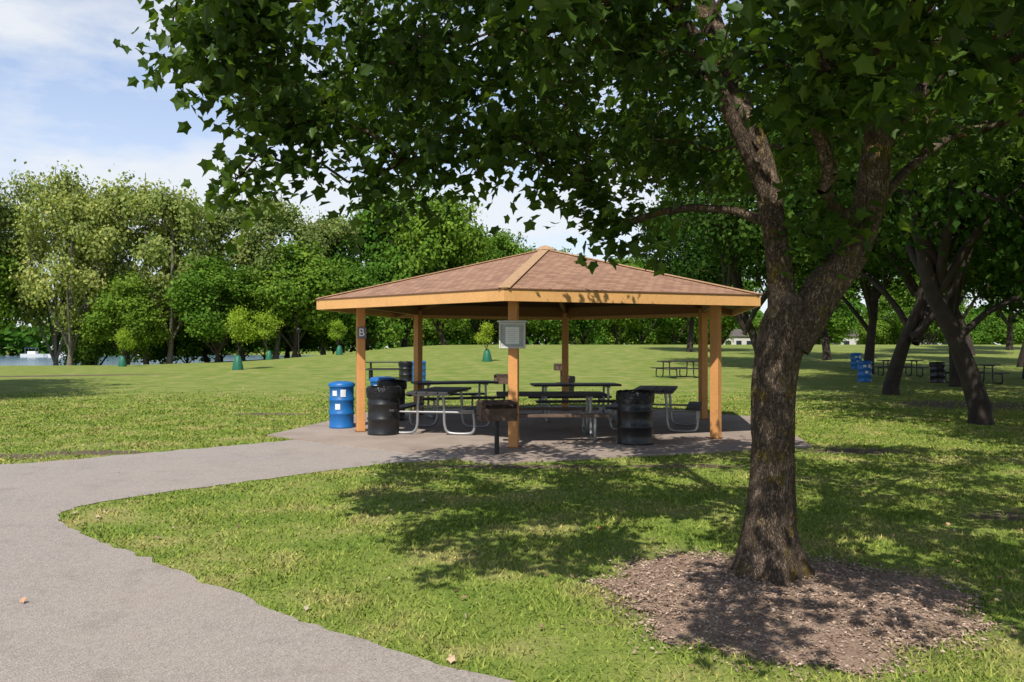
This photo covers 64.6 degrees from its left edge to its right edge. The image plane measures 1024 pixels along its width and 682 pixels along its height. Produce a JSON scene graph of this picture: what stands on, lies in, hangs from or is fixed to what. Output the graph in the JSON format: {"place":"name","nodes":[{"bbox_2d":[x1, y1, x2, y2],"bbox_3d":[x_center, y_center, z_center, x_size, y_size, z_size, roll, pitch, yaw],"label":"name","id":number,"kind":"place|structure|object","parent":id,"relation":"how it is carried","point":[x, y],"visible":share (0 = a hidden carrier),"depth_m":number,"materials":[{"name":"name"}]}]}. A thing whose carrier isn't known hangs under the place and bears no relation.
{"place":"outdoors","nodes":[
{"label":"outdoors","id":0,"kind":"place"},
{"bbox_2d":[0,355,316,365],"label":"lake water","id":1,"kind":"structure","parent":0,"point":[11,360],"depth_m":144.69,"materials":[{"name":"blue liquid"}]},
{"bbox_2d":[20,348,46,356],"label":"pontoon boat","id":2,"kind":"object","parent":1,"relation":"on","point":[32,353],"visible":0.98,"depth_m":189.19,"materials":[{"name":"white paint"}]},
{"bbox_2d":[0,440,514,681],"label":"asphalt path","id":3,"kind":"structure","parent":0,"point":[89,609],"depth_m":4.97,"materials":[{"name":"grey asphalt"}]},
{"bbox_2d":[0,0,1018,347],"label":"sky","id":4,"kind":"structure","parent":0,"point":[65,94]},
{"bbox_2d":[0,345,1023,681],"bbox_3d":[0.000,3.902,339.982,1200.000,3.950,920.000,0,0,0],"label":"ground","id":5,"kind":"structure","parent":0,"point":[628,367],"depth_m":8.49,"materials":[{"name":"green plant"}]},
{"bbox_2d":[0,244,32,333],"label":"young maple tree","id":6,"kind":"object","parent":5,"relation":"on","point":[7,311],"visible":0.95,"depth_m":74.86,"materials":[{"name":"green plant"}]},
{"bbox_2d":[0,179,52,319],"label":"cottonwood tree","id":7,"kind":"object","parent":5,"relation":"on","point":[6,237],"visible":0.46,"depth_m":75.17,"materials":[{"name":"green plant"}]},
{"bbox_2d":[1,159,106,364],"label":"cottonwood tree","id":8,"kind":"object","parent":5,"relation":"on","point":[38,314],"visible":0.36,"depth_m":78.21,"materials":[{"name":"green plant"}]},
{"bbox_2d":[1,180,136,364],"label":"cottonwood tree","id":9,"kind":"object","parent":5,"relation":"on","point":[82,279],"visible":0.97,"depth_m":74.27,"materials":[{"name":"green plant"}]},
{"bbox_2d":[52,283,138,364],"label":"tree","id":10,"kind":"object","parent":5,"relation":"on","point":[94,352],"visible":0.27,"depth_m":81.56,"materials":[{"name":"green plant"}]},
{"bbox_2d":[72,270,177,364],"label":"young maple tree","id":11,"kind":"object","parent":5,"relation":"on","point":[102,318],"visible":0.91,"depth_m":74.27,"materials":[{"name":"green plant"}]},
{"bbox_2d":[113,327,137,366],"bbox_3d":[-30.209,0.505,63.158,1.842,3.382,2.100,0,0,39],"label":"sapling","id":12,"kind":"object","parent":5,"relation":"on","point":[126,343],"visible":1,"depth_m":62.97,"materials":[{"name":"green plant"}]},
{"bbox_2d":[77,169,209,364],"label":"cottonwood tree","id":13,"kind":"object","parent":5,"relation":"on","point":[113,193],"visible":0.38,"depth_m":79.31,"materials":[{"name":"green plant"}]},
{"bbox_2d":[131,315,191,364],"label":"shrub","id":14,"kind":"object","parent":5,"relation":"on","point":[154,357],"visible":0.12,"depth_m":84.97,"materials":[{"name":"green plant"}]},
{"bbox_2d":[111,177,220,363],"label":"cottonwood tree","id":15,"kind":"object","parent":5,"relation":"on","point":[151,253],"visible":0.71,"depth_m":76.87,"materials":[{"name":"green plant"}]},
{"bbox_2d":[152,323,222,362],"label":"shrub","id":16,"kind":"object","parent":5,"relation":"on","point":[185,345],"visible":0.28,"depth_m":83.41,"materials":[{"name":"green plant"}]},
{"bbox_2d":[159,247,244,361],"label":"young maple tree","id":17,"kind":"object","parent":5,"relation":"on","point":[204,354],"visible":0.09,"depth_m":83.10,"materials":[{"name":"green plant"}]},
{"bbox_2d":[157,253,267,362],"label":"young maple tree","id":18,"kind":"object","parent":5,"relation":"on","point":[200,307],"visible":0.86,"depth_m":75.00,"materials":[{"name":"green plant"}]},
{"bbox_2d":[220,304,261,356],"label":"shrub","id":19,"kind":"object","parent":5,"relation":"on","point":[227,346],"visible":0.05,"depth_m":87.25,"materials":[{"name":"green plant"}]},
{"bbox_2d":[198,198,285,360],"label":"cottonwood tree","id":20,"kind":"object","parent":5,"relation":"on","point":[222,225],"visible":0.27,"depth_m":84.66,"materials":[{"name":"green plant"}]},
{"bbox_2d":[222,301,266,369],"bbox_3d":[-15.264,-0.173,45.680,2.550,4.106,2.237,0,0,-43],"label":"sapling","id":21,"kind":"object","parent":5,"relation":"on","point":[246,333],"visible":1,"depth_m":45.45,"materials":[{"name":"green plant"}]},
{"bbox_2d":[226,305,292,359],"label":"shrub","id":22,"kind":"object","parent":5,"relation":"on","point":[259,341],"visible":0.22,"depth_m":83.55,"materials":[{"name":"green plant"}]},
{"bbox_2d":[251,309,284,359],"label":"sapling","id":23,"kind":"object","parent":5,"relation":"on","point":[267,329],"visible":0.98,"depth_m":69.85,"materials":[{"name":"green plant"}]},
{"bbox_2d":[247,248,301,357],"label":"young maple tree","id":24,"kind":"object","parent":5,"relation":"on","point":[287,352],"visible":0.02,"depth_m":89.89,"materials":[{"name":"green plant"}]},
{"bbox_2d":[220,189,329,358],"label":"cottonwood tree","id":25,"kind":"object","parent":5,"relation":"on","point":[291,219],"visible":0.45,"depth_m":82.11,"materials":[{"name":"green plant"}]},
{"bbox_2d":[279,330,314,356],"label":"shrub","id":26,"kind":"object","parent":5,"relation":"on","point":[302,343],"visible":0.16,"depth_m":89.74,"materials":[{"name":"green plant"}]},
{"bbox_2d":[241,237,354,357],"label":"young maple tree","id":27,"kind":"object","parent":5,"relation":"on","point":[313,277],"visible":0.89,"depth_m":79.83,"materials":[{"name":"green plant"}]},
{"bbox_2d":[299,336,348,353],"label":"shrub","id":28,"kind":"object","parent":5,"relation":"on","point":[315,343],"visible":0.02,"depth_m":88.56,"materials":[{"name":"green plant"}]},
{"bbox_2d":[285,206,366,354],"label":"cottonwood tree","id":29,"kind":"object","parent":5,"relation":"on","point":[334,229],"visible":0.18,"depth_m":86.94,"materials":[{"name":"green plant"}]},
{"bbox_2d":[304,330,351,353],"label":"shrub","id":30,"kind":"object","parent":5,"relation":"on","point":[322,337],"visible":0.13,"depth_m":86.56,"materials":[{"name":"green plant"}]},
{"bbox_2d":[324,319,347,354],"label":"sapling","id":31,"kind":"object","parent":5,"relation":"on","point":[336,334],"visible":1,"depth_m":67.76,"materials":[{"name":"green plant"}]},
{"bbox_2d":[302,257,383,352],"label":"young maple tree","id":32,"kind":"object","parent":5,"relation":"on","point":[362,276],"visible":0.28,"depth_m":84.84,"materials":[{"name":"green plant"}]},
{"bbox_2d":[311,321,386,351],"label":"shrub","id":33,"kind":"object","parent":5,"relation":"on","point":[353,347],"visible":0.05,"depth_m":89.01,"materials":[{"name":"green plant"}]},
{"bbox_2d":[318,203,404,282],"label":"treeline maple tree","id":34,"kind":"object","parent":5,"relation":"on","point":[372,248],"visible":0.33,"depth_m":89.20,"materials":[{"name":"green plant"}]},
{"bbox_2d":[318,313,410,350],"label":"shrub","id":35,"kind":"object","parent":5,"relation":"on","point":[384,326],"visible":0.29,"depth_m":86.48,"materials":[{"name":"green plant"}]},
{"bbox_2d":[365,362,398,378],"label":"picnic table","id":36,"kind":"object","parent":5,"relation":"on","point":[370,369],"visible":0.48,"depth_m":35.64,"materials":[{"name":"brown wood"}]},
{"bbox_2d":[398,361,411,381],"bbox_3d":[-4.495,1.281,34.294,0.628,0.857,0.631,0,0,9],"label":"trash barrel","id":37,"kind":"object","parent":5,"relation":"on","point":[405,370],"visible":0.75,"depth_m":34.05,"materials":[{"name":"black paint"}]},
{"bbox_2d":[353,184,460,346],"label":"treeline maple tree","id":38,"kind":"object","parent":5,"relation":"on","point":[408,272],"visible":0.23,"depth_m":90.13,"materials":[{"name":"green plant"}]},
{"bbox_2d":[390,322,437,347],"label":"shrub","id":39,"kind":"object","parent":5,"relation":"on","point":[410,344],"visible":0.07,"depth_m":113.55,"materials":[{"name":"green plant"}]},
{"bbox_2d":[412,361,425,380],"bbox_3d":[-3.900,1.268,33.993,0.610,0.890,0.610,0,0,9],"label":"recycling barrel","id":40,"kind":"object","parent":5,"relation":"on","point":[424,370],"visible":0.32,"depth_m":33.85,"materials":[{"name":"blue paint"}]},
{"bbox_2d":[397,318,456,345],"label":"shrub","id":41,"kind":"object","parent":5,"relation":"on","point":[427,328],"visible":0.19,"depth_m":110.05,"materials":[{"name":"green plant"}]},
{"bbox_2d":[384,187,498,344],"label":"treeline maple tree","id":42,"kind":"object","parent":5,"relation":"on","point":[468,245],"visible":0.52,"depth_m":87.09,"materials":[{"name":"green plant"}]},
{"bbox_2d":[433,319,475,344],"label":"shrub","id":43,"kind":"object","parent":5,"relation":"on","point":[455,334],"visible":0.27,"depth_m":114.13,"materials":[{"name":"green plant"}]},
{"bbox_2d":[457,319,498,343],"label":"shrub","id":44,"kind":"object","parent":5,"relation":"on","point":[471,330],"visible":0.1,"depth_m":108.96,"materials":[{"name":"green plant"}]},
{"bbox_2d":[469,319,495,361],"bbox_3d":[-1.717,0.046,51.894,1.800,2.899,1.579,0,0,-33],"label":"sapling","id":45,"kind":"object","parent":5,"relation":"on","point":[481,338],"visible":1,"depth_m":51.74,"materials":[{"name":"green plant"}]},
{"bbox_2d":[470,319,498,343],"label":"shrub","id":46,"kind":"object","parent":5,"relation":"on","point":[491,322],"visible":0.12,"depth_m":107.16,"materials":[{"name":"green plant"}]},
{"bbox_2d":[451,215,527,344],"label":"treeline maple tree","id":47,"kind":"object","parent":5,"relation":"on","point":[478,330],"visible":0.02,"depth_m":99.77,"materials":[{"name":"green plant"}]},
{"bbox_2d":[494,374,507,399],"bbox_3d":[-0.227,1.362,22.897,0.620,0.855,0.581,0,0,10],"label":"charcoal grill","id":48,"kind":"object","parent":5,"relation":"on","point":[501,379],"visible":0.56,"depth_m":22.82,"materials":[{"name":"black metal"}]},
{"bbox_2d":[0,297,1008,355],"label":"distant tree line","id":49,"kind":"object","parent":5,"relation":"on","point":[17,341],"visible":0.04,"depth_m":218.20,"materials":[{"name":"green plant"}]},
{"bbox_2d":[484,229,531,330],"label":"treeline maple tree","id":50,"kind":"object","parent":5,"relation":"on","point":[503,248],"visible":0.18,"depth_m":95.50,"materials":[{"name":"green plant"}]},
{"bbox_2d":[4,419,1023,665],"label":"fallen leaves","id":51,"kind":"object","parent":5,"relation":"on","point":[450,657],"visible":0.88,"depth_m":6.16,"materials":[{"name":"brown plant"}]},
{"bbox_2d":[507,243,548,344],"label":"treeline maple tree","id":52,"kind":"object","parent":5,"relation":"on","point":[534,324],"visible":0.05,"depth_m":106.30,"materials":[{"name":"green plant"}]},
{"bbox_2d":[267,245,812,464],"bbox_3d":[0.660,-0.057,16.131,9.961,3.710,10.439,0,0,0],"label":"picnic shelter","id":53,"kind":"object","parent":5,"relation":"on","point":[545,282],"visible":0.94,"depth_m":13.82,"materials":[{"name":"wood"}]},
{"bbox_2d":[328,381,354,428],"bbox_3d":[-3.280,1.220,15.593,0.510,0.890,0.510,0,0,9],"label":"recycling barrel","id":54,"kind":"object","parent":53,"relation":"on","point":[341,404],"visible":1,"depth_m":15.39,"materials":[{"name":"blue paint"}]},
{"bbox_2d":[369,376,395,385],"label":"recycling barrel","id":55,"kind":"object","parent":53,"relation":"on","point":[373,381],"visible":0.24,"depth_m":17.68,"materials":[{"name":"blue paint"}]},
{"bbox_2d":[366,386,400,435],"bbox_3d":[-2.287,1.230,14.442,0.629,0.857,0.630,0,0,9],"label":"trash barrel","id":56,"kind":"object","parent":53,"relation":"on","point":[381,418],"visible":1,"depth_m":14.19,"materials":[{"name":"black paint"}]},
{"bbox_2d":[377,379,406,420],"bbox_3d":[-2.542,1.246,17.194,0.626,0.857,0.635,0,0,9],"label":"trash barrel","id":57,"kind":"object","parent":53,"relation":"on","point":[401,383],"visible":0.43,"depth_m":17.02,"materials":[{"name":"black paint"}]},
{"bbox_2d":[389,387,490,434],"bbox_3d":[-1.320,1.278,14.992,1.690,0.768,1.850,0,0,10],"label":"picnic table","id":58,"kind":"object","parent":53,"relation":"on","point":[443,392],"visible":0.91,"depth_m":14.40,"materials":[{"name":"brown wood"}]},
{"bbox_2d":[406,380,504,418],"bbox_3d":[-1.300,1.298,18.292,1.850,0.768,1.690,0,0,-20],"label":"picnic table","id":59,"kind":"object","parent":53,"relation":"on","point":[485,383],"visible":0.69,"depth_m":17.91,"materials":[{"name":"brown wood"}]},
{"bbox_2d":[476,400,518,454],"bbox_3d":[-0.191,1.294,11.652,0.620,0.855,0.581,0,0,-12],"label":"charcoal grill","id":60,"kind":"object","parent":53,"relation":"on","point":[496,411],"visible":0.97,"depth_m":11.60,"materials":[{"name":"black metal"}]},
{"bbox_2d":[497,320,526,348],"bbox_3d":[0.004,-0.100,12.413,0.460,0.431,0.081,0,0,0],"label":"notice board","id":61,"kind":"object","parent":53,"relation":"attached to","point":[512,334],"visible":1,"depth_m":12.38,"materials":[{"name":"grey metal"}]},
{"bbox_2d":[496,391,610,440],"bbox_3d":[0.660,1.272,13.943,1.850,0.768,1.690,0,0,-2],"label":"picnic table","id":62,"kind":"object","parent":53,"relation":"on","point":[588,414],"visible":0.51,"depth_m":13.67,"materials":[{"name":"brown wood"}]},
{"bbox_2d":[528,383,621,422],"bbox_3d":[1.350,1.292,17.292,1.850,0.768,1.690,0,0,-5],"label":"picnic table","id":63,"kind":"object","parent":53,"relation":"on","point":[545,401],"visible":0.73,"depth_m":16.97,"materials":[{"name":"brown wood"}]},
{"bbox_2d":[616,389,654,445],"bbox_3d":[1.982,1.221,13.043,0.621,0.857,0.626,0,0,9],"label":"trash barrel","id":64,"kind":"object","parent":53,"relation":"on","point":[634,417],"visible":1,"depth_m":12.80,"materials":[{"name":"black paint"}]},
{"bbox_2d":[605,385,701,431],"bbox_3d":[2.750,1.281,15.492,1.690,0.768,1.850,0,0,14],"label":"picnic table","id":65,"kind":"object","parent":53,"relation":"on","point":[693,406],"visible":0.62,"depth_m":14.92,"materials":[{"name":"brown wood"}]},
{"bbox_2d":[526,320,561,344],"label":"shrub","id":66,"kind":"object","parent":5,"relation":"on","point":[537,342],"visible":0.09,"depth_m":109.54,"materials":[{"name":"green plant"}]},
{"bbox_2d":[526,320,572,344],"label":"shrub","id":67,"kind":"object","parent":5,"relation":"on","point":[557,326],"visible":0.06,"depth_m":110.28,"materials":[{"name":"green plant"}]},
{"bbox_2d":[113,0,1023,586],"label":"maple tree","id":68,"kind":"object","parent":5,"relation":"on","point":[671,62],"visible":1,"depth_m":5.47,"materials":[{"name":"green plant"}]},
{"bbox_2d":[556,319,608,344],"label":"shrub","id":69,"kind":"object","parent":5,"relation":"on","point":[578,326],"visible":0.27,"depth_m":113.28,"materials":[{"name":"green plant"}]},
{"bbox_2d":[576,327,614,344],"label":"shrub","id":70,"kind":"object","parent":5,"relation":"on","point":[604,341],"visible":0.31,"depth_m":141.63,"materials":[{"name":"green plant"}]},
{"bbox_2d":[596,322,646,344],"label":"shrub","id":71,"kind":"object","parent":5,"relation":"on","point":[623,340],"visible":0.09,"depth_m":140.97,"materials":[{"name":"green plant"}]},
{"bbox_2d":[597,255,651,344],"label":"treeline maple tree","id":72,"kind":"object","parent":5,"relation":"on","point":[617,328],"visible":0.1,"depth_m":117.69,"materials":[{"name":"green plant"}]},
{"bbox_2d":[621,253,678,344],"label":"treeline maple tree","id":73,"kind":"object","parent":5,"relation":"on","point":[637,334],"visible":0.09,"depth_m":124.25,"materials":[{"name":"green plant"}]},
{"bbox_2d":[636,324,679,344],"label":"shrub","id":74,"kind":"object","parent":5,"relation":"on","point":[650,341],"visible":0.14,"depth_m":140.45,"materials":[{"name":"green plant"}]},
{"bbox_2d":[647,322,697,344],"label":"shrub","id":75,"kind":"object","parent":5,"relation":"on","point":[682,339],"visible":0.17,"depth_m":140.14,"materials":[{"name":"green plant"}]},
{"bbox_2d":[651,361,697,377],"bbox_3d":[7.600,1.288,36.993,1.850,0.768,1.690,0,0,-25],"label":"picnic table","id":76,"kind":"object","parent":5,"relation":"on","point":[676,368],"visible":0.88,"depth_m":36.90,"materials":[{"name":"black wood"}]},
{"bbox_2d":[649,258,709,344],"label":"treeline maple tree","id":77,"kind":"object","parent":5,"relation":"on","point":[669,329],"visible":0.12,"depth_m":129.53,"materials":[{"name":"green plant"}]},
{"bbox_2d":[625,197,754,351],"bbox_3d":[14.815,-5.763,65.253,12.711,13.928,11.813,0,0,17],"label":"shade tree","id":78,"kind":"object","parent":5,"relation":"on","point":[680,251],"visible":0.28,"depth_m":62.99,"materials":[{"name":"green plant"}]},
{"bbox_2d":[696,266,764,344],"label":"treeline maple tree","id":79,"kind":"object","parent":5,"relation":"on","point":[729,322],"visible":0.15,"depth_m":126.46,"materials":[{"name":"green plant"}]},
{"bbox_2d":[648,93,814,352],"bbox_3d":[13.091,-5.752,43.405,13.064,15.248,11.721,0,0,22],"label":"shade tree","id":80,"kind":"object","parent":5,"relation":"on","point":[727,237],"visible":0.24,"depth_m":42.38,"materials":[{"name":"green plant"}]},
{"bbox_2d":[723,336,749,344],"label":"walls","id":81,"kind":"structure","parent":5,"relation":"on","point":[743,339],"depth_m":153.50,"materials":[{"name":"white paint"}]},
{"bbox_2d":[565,543,1014,681],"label":"mulch bed","id":82,"kind":"object","parent":5,"relation":"on","point":[831,613],"visible":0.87,"depth_m":4.77,"materials":[{"name":"brown wood"}]},
{"bbox_2d":[739,187,899,359],"bbox_3d":[21.611,-6.029,53.444,12.992,15.255,11.813,0,0,-6],"label":"shade tree","id":83,"kind":"object","parent":5,"relation":"on","point":[826,350],"visible":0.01,"depth_m":53.77,"materials":[{"name":"green plant"}]},
{"bbox_2d":[728,196,917,373],"bbox_3d":[17.504,-5.340,40.801,12.859,14.585,11.163,0,0,-24],"label":"shade tree","id":84,"kind":"object","parent":5,"relation":"on","point":[872,294],"visible":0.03,"depth_m":40.35,"materials":[{"name":"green plant"}]},
{"bbox_2d":[795,278,862,342],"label":"treeline maple tree","id":85,"kind":"object","parent":5,"relation":"on","point":[840,325],"visible":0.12,"depth_m":125.41,"materials":[{"name":"green plant"}]},
{"bbox_2d":[815,327,855,344],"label":"shrub","id":86,"kind":"object","parent":5,"relation":"on","point":[836,341],"visible":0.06,"depth_m":142.23,"materials":[{"name":"green plant"}]},
{"bbox_2d":[850,353,861,368],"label":"recycling barrel","id":87,"kind":"object","parent":5,"relation":"on","point":[855,358],"visible":0.84,"depth_m":43.78,"materials":[{"name":"blue paint"}]},
{"bbox_2d":[857,361,871,381],"bbox_3d":[14.800,1.268,33.993,0.610,0.890,0.610,0,0,9],"label":"recycling barrel","id":88,"kind":"object","parent":5,"relation":"on","point":[864,371],"visible":1,"depth_m":33.76,"materials":[{"name":"blue paint"}]},
{"bbox_2d":[852,318,896,344],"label":"shrub","id":89,"kind":"object","parent":5,"relation":"on","point":[862,333],"visible":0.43,"depth_m":145.03,"materials":[{"name":"green plant"}]},
{"bbox_2d":[857,275,908,344],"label":"treeline maple tree","id":90,"kind":"object","parent":5,"relation":"on","point":[883,303],"visible":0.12,"depth_m":172.29,"materials":[{"name":"green plant"}]},
{"bbox_2d":[865,312,901,344],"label":"shrub","id":91,"kind":"object","parent":5,"relation":"on","point":[893,332],"visible":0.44,"depth_m":146.26,"materials":[{"name":"green plant"}]},
{"bbox_2d":[745,14,1023,394],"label":"shade tree","id":92,"kind":"object","parent":5,"relation":"on","point":[918,321],"visible":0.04,"depth_m":25.83,"materials":[{"name":"green plant"}]},
{"bbox_2d":[766,3,1023,424],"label":"shade tree","id":93,"kind":"object","parent":5,"relation":"on","point":[974,214],"visible":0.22,"depth_m":16.27,"materials":[{"name":"green plant"}]},
{"bbox_2d":[872,360,928,376],"bbox_3d":[18.200,1.271,37.993,1.850,0.768,1.690,0,0,0],"label":"picnic table","id":94,"kind":"object","parent":5,"relation":"on","point":[905,367],"visible":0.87,"depth_m":37.79,"materials":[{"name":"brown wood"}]},
{"bbox_2d":[792,175,1023,386],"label":"shade tree","id":95,"kind":"object","parent":5,"relation":"on","point":[953,302],"visible":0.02,"depth_m":31.16,"materials":[{"name":"green plant"}]},
{"bbox_2d":[897,321,947,344],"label":"shrub","id":96,"kind":"object","parent":5,"relation":"on","point":[941,339],"visible":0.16,"depth_m":140.45,"materials":[{"name":"green plant"}]},
{"bbox_2d":[884,275,974,344],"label":"treeline maple tree","id":97,"kind":"object","parent":5,"relation":"on","point":[903,297],"visible":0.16,"depth_m":138.73,"materials":[{"name":"green plant"}]},
{"bbox_2d":[929,362,945,382],"bbox_3d":[17.606,1.290,33.495,0.628,0.858,0.629,0,0,9],"label":"trash barrel","id":98,"kind":"object","parent":5,"relation":"on","point":[937,372],"visible":1,"depth_m":33.26,"materials":[{"name":"black paint"}]},
{"bbox_2d":[897,267,1007,355],"bbox_3d":[33.236,-6.520,60.394,12.279,15.911,12.180,0,0,10],"label":"shade tree","id":99,"kind":"object","parent":5,"relation":"on","point":[961,321],"depth_m":60.14,"materials":[{"name":"green plant"}]},
{"bbox_2d":[945,364,1008,383],"bbox_3d":[18.800,1.341,32.992,1.850,0.768,1.690,0,0,-8],"label":"picnic table","id":100,"kind":"object","parent":5,"relation":"on","point":[992,373],"visible":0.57,"depth_m":32.82,"materials":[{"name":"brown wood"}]},
{"bbox_2d":[964,313,996,344],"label":"shrub","id":101,"kind":"object","parent":5,"relation":"on","point":[977,335],"visible":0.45,"depth_m":142.74,"materials":[{"name":"green plant"}]},
{"bbox_2d":[953,245,1023,378],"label":"shade tree","id":102,"kind":"object","parent":5,"relation":"on","point":[995,282],"visible":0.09,"depth_m":35.74,"materials":[{"name":"green plant"}]},
{"bbox_2d":[965,280,1023,349],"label":"shade tree","id":103,"kind":"object","parent":5,"relation":"on","point":[1009,338],"visible":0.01,"depth_m":69.66,"materials":[{"name":"green plant"}]},
{"bbox_2d":[978,278,1023,366],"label":"shade tree","id":104,"kind":"object","parent":5,"relation":"on","point":[1020,361],"depth_m":45.81,"materials":[{"name":"green plant"}]},
{"bbox_2d":[981,309,1023,344],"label":"shrub","id":105,"kind":"object","parent":5,"relation":"on","point":[999,326],"visible":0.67,"depth_m":142.38,"materials":[{"name":"green plant"}]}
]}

